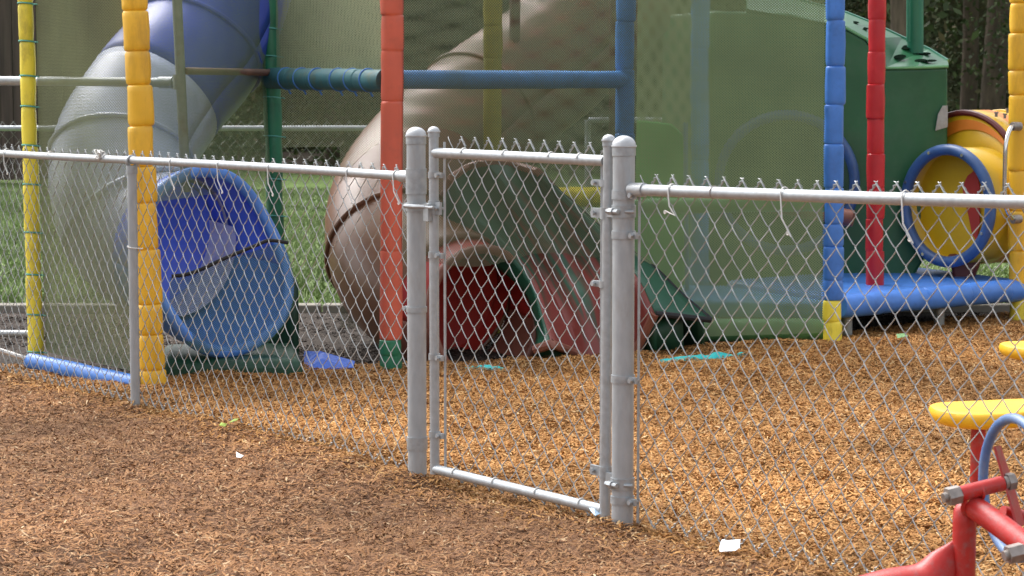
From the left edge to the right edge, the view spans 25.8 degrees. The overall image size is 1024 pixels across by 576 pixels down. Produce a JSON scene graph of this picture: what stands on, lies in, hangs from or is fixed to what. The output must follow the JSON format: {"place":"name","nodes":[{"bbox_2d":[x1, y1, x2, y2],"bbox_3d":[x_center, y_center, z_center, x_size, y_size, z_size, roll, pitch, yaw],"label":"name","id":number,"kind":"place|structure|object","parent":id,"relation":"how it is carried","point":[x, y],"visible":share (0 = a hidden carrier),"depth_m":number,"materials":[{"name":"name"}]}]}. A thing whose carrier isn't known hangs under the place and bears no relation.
{"place":"outdoors","nodes":[
{"label":"outdoors","id":0,"kind":"place"},
{"bbox_2d":[0,0,122,179],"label":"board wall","id":1,"kind":"structure","parent":0,"point":[10,111],"depth_m":32.81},
{"bbox_2d":[0,374,814,575],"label":"mulch path","id":2,"kind":"structure","parent":0,"point":[532,568],"depth_m":7.25,"materials":[{"name":"brown wood"}]},
{"bbox_2d":[0,363,881,575],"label":"weathered wood chips","id":3,"kind":"object","parent":2,"relation":"on","point":[339,522],"visible":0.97,"depth_m":7.23,"materials":[{"name":"brown wood"}]},
{"bbox_2d":[589,508,599,515],"bbox_3d":[0.262,0.708,7.146,0.027,0.025,0.093,-1,5,-13],"label":"foil wrapper","id":4,"kind":"object","parent":3,"relation":"on","point":[594,511],"visible":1,"depth_m":7.12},
{"bbox_2d":[719,539,739,551],"bbox_3d":[0.643,0.759,6.598,0.060,0.019,0.109,1,5,7],"label":"paper scrap","id":5,"kind":"object","parent":3,"relation":"on","point":[729,545],"visible":1,"depth_m":6.59,"materials":[{"name":"white paper"}]},
{"bbox_2d":[205,149,749,558],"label":"ground","id":6,"kind":"structure","parent":0,"point":[306,155],"depth_m":46.03,"materials":[{"name":"soil"}]},
{"bbox_2d":[321,0,348,166],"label":"tree","id":7,"kind":"object","parent":6,"relation":"on","point":[331,160],"visible":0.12,"depth_m":37.72,"materials":[{"name":"green plant"}]},
{"bbox_2d":[0,303,1009,313],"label":"kerb","id":8,"kind":"structure","parent":6,"relation":"on","point":[983,308],"depth_m":14.05,"materials":[{"name":"concrete"}]},
{"bbox_2d":[11,0,1010,175],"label":"woods","id":9,"kind":"object","parent":6,"relation":"on","point":[857,5],"visible":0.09,"depth_m":37.39,"materials":[{"name":"green plant"}]},
{"bbox_2d":[886,0,978,45],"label":"tree","id":10,"kind":"object","parent":6,"relation":"on","point":[897,19],"visible":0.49,"depth_m":34.16,"materials":[{"name":"green plant"}]},
{"bbox_2d":[959,0,978,109],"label":"tree","id":11,"kind":"object","parent":6,"relation":"on","point":[967,93],"visible":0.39,"depth_m":40.68,"materials":[{"name":"brown plant"}]},
{"bbox_2d":[979,0,1010,109],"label":"tree","id":12,"kind":"object","parent":6,"relation":"on","point":[992,96],"visible":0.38,"depth_m":37.65,"materials":[{"name":"brown plant"}]},
{"bbox_2d":[0,165,1008,305],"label":"lawn","id":13,"kind":"structure","parent":0,"point":[299,183],"depth_m":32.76,"materials":[{"name":"green plant"}]},
{"bbox_2d":[0,115,1007,270],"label":"boundary fence","id":14,"kind":"object","parent":13,"relation":"on","point":[10,128],"visible":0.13,"depth_m":16.49,"materials":[{"name":"metal"}]},
{"bbox_2d":[0,311,1009,447],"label":"bare ground","id":15,"kind":"structure","parent":0,"point":[317,341],"depth_m":12.59,"materials":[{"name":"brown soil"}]},
{"bbox_2d":[0,0,1023,386],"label":"play frame","id":16,"kind":"object","parent":15,"relation":"on","point":[392,78],"visible":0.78,"depth_m":11.83,"materials":[{"name":"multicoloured plastic"}]},
{"bbox_2d":[46,0,301,375],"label":"tube slide","id":17,"kind":"object","parent":16,"relation":"attached to","point":[264,18],"visible":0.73,"depth_m":11.27,"materials":[{"name":"blue plastic"}]},
{"bbox_2d":[324,0,670,364],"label":"tube slide","id":18,"kind":"object","parent":16,"relation":"attached to","point":[372,154],"visible":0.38,"depth_m":12.05,"materials":[{"name":"plastic"}]},
{"bbox_2d":[635,120,688,289],"bbox_3d":[0.797,-0.360,12.976,0.558,1.224,0.139,0,5,0],"label":"green panel","id":19,"kind":"object","parent":16,"relation":"attached to","point":[663,197],"visible":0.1,"depth_m":12.94,"materials":[{"name":"plastic"}]},
{"bbox_2d":[662,0,948,284],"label":"climbing pod","id":20,"kind":"object","parent":16,"relation":"attached to","point":[916,114],"visible":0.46,"depth_m":13.72,"materials":[{"name":"green plastic"}]},
{"bbox_2d":[900,108,1010,276],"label":"crawl tunnel","id":21,"kind":"structure","parent":16,"relation":"attached to","point":[969,154],"depth_m":13.54,"materials":[{"name":"yellow plastic"}]},
{"bbox_2d":[1002,122,1022,223],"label":"grab handle","id":22,"kind":"object","parent":16,"relation":"attached to","point":[1015,126],"visible":0.86,"depth_m":13.00,"materials":[{"name":"metal"}]},
{"bbox_2d":[441,160,711,360],"bbox_3d":[0.347,-0.132,11.868,1.335,1.095,0.884,-2,6,-22],"label":"wide slide","id":23,"kind":"object","parent":15,"relation":"on","point":[672,313],"visible":0.51,"depth_m":11.78,"materials":[{"name":"green plastic"}]},
{"bbox_2d":[12,0,1009,151],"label":"woodland slope","id":24,"kind":"structure","parent":0,"point":[954,69],"depth_m":50.38,"materials":[{"name":"green plant"}]},
{"bbox_2d":[0,321,1023,575],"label":"mulch play area","id":25,"kind":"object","parent":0,"point":[782,491],"visible":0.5,"depth_m":8.70,"materials":[{"name":"brown wood"}]},
{"bbox_2d":[0,127,427,475],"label":"chain link fence","id":26,"kind":"object","parent":25,"relation":"on","point":[413,175],"visible":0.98,"depth_m":8.87,"materials":[{"name":"silver metal"}]},
{"bbox_2d":[304,351,354,369],"bbox_3d":[-0.916,0.347,11.156,0.274,0.073,0.407,0,5,0],"label":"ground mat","id":27,"kind":"object","parent":25,"relation":"on","point":[323,357],"visible":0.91,"depth_m":11.02,"materials":[{"name":"blue plastic"}]},
{"bbox_2d":[465,365,501,370],"bbox_3d":[-0.136,0.410,10.993,0.213,0.076,0.196,0,5,0],"label":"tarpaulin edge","id":28,"kind":"object","parent":25,"relation":"on","point":[489,366],"visible":0.28,"depth_m":10.97,"materials":[{"name":"teal plastic"}]},
{"bbox_2d":[0,311,1023,575],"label":"fresh wood chips","id":29,"kind":"object","parent":25,"relation":"on","point":[870,465],"visible":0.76,"depth_m":9.12,"materials":[{"name":"brown wood"}]},
{"bbox_2d":[896,333,907,337],"bbox_3d":[2.104,0.258,12.075,0.060,0.016,0.100,0,5,0],"label":"fallen leaf","id":30,"kind":"object","parent":29,"relation":"on","point":[900,335],"visible":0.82,"depth_m":12.06,"materials":[{"name":"green plant"}]},
{"bbox_2d":[660,351,778,363],"bbox_3d":[1.095,0.362,11.511,0.846,0.081,0.188,-3,6,-28],"label":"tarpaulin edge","id":31,"kind":"object","parent":25,"relation":"on","point":[713,355],"visible":0.35,"depth_m":11.41,"materials":[{"name":"teal plastic"}]},
{"bbox_2d":[610,135,1023,575],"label":"chain link fence","id":32,"kind":"object","parent":25,"relation":"on","point":[627,190],"visible":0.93,"depth_m":6.55,"materials":[{"name":"silver metal"}]},
{"bbox_2d":[403,126,635,520],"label":"chain link gate","id":33,"kind":"structure","parent":32,"relation":"attached to","point":[607,212],"depth_m":7.41,"materials":[{"name":"metal"}]},
{"bbox_2d":[860,413,1023,575],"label":"rocker frame","id":34,"kind":"object","parent":25,"relation":"on","point":[1002,526],"visible":1,"depth_m":5.40,"materials":[{"name":"red paint"}]},
{"bbox_2d":[928,399,1023,526],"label":"post seat","id":35,"kind":"object","parent":25,"relation":"on","point":[979,412],"visible":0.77,"depth_m":7.03,"materials":[{"name":"red paint"}]},
{"bbox_2d":[999,341,1023,360],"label":"post seat","id":36,"kind":"object","parent":25,"relation":"on","point":[1006,348],"visible":0.86,"depth_m":8.69,"materials":[{"name":"yellow plastic"}]}
]}

